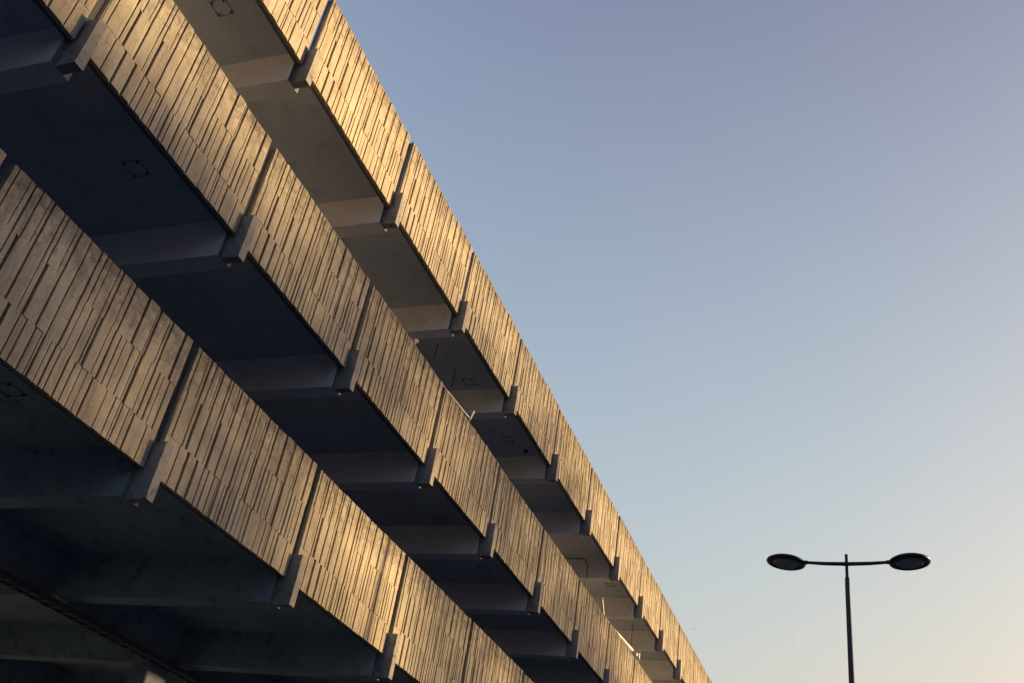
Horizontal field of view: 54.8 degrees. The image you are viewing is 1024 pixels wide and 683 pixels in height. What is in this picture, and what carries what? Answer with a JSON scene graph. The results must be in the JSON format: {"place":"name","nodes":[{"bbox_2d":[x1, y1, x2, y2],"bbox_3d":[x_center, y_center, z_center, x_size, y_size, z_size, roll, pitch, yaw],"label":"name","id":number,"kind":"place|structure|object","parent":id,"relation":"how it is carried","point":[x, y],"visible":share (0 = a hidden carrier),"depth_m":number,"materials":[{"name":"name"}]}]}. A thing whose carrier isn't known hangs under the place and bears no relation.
{"place":"outdoors","nodes":[
{"label":"outdoors","id":0,"kind":"place"},
{"bbox_2d":[308,0,1023,682],"label":"sky","id":1,"kind":"structure","parent":0,"point":[762,261],"materials":[{"name":"blue"}]},
{"bbox_3d":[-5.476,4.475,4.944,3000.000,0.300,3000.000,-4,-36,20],"label":"ground","id":2,"kind":"structure","parent":0,"visible":0},
{"bbox_2d":[0,0,711,682],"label":"car park","id":3,"kind":"structure","parent":2,"relation":"on","point":[278,402],"depth_m":14.06,"materials":[{"name":"concrete"}]},
{"bbox_2d":[766,553,930,682],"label":"street lamp","id":4,"kind":"object","parent":2,"relation":"on","point":[903,561],"visible":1,"depth_m":17.13,"materials":[{"name":"metal"}]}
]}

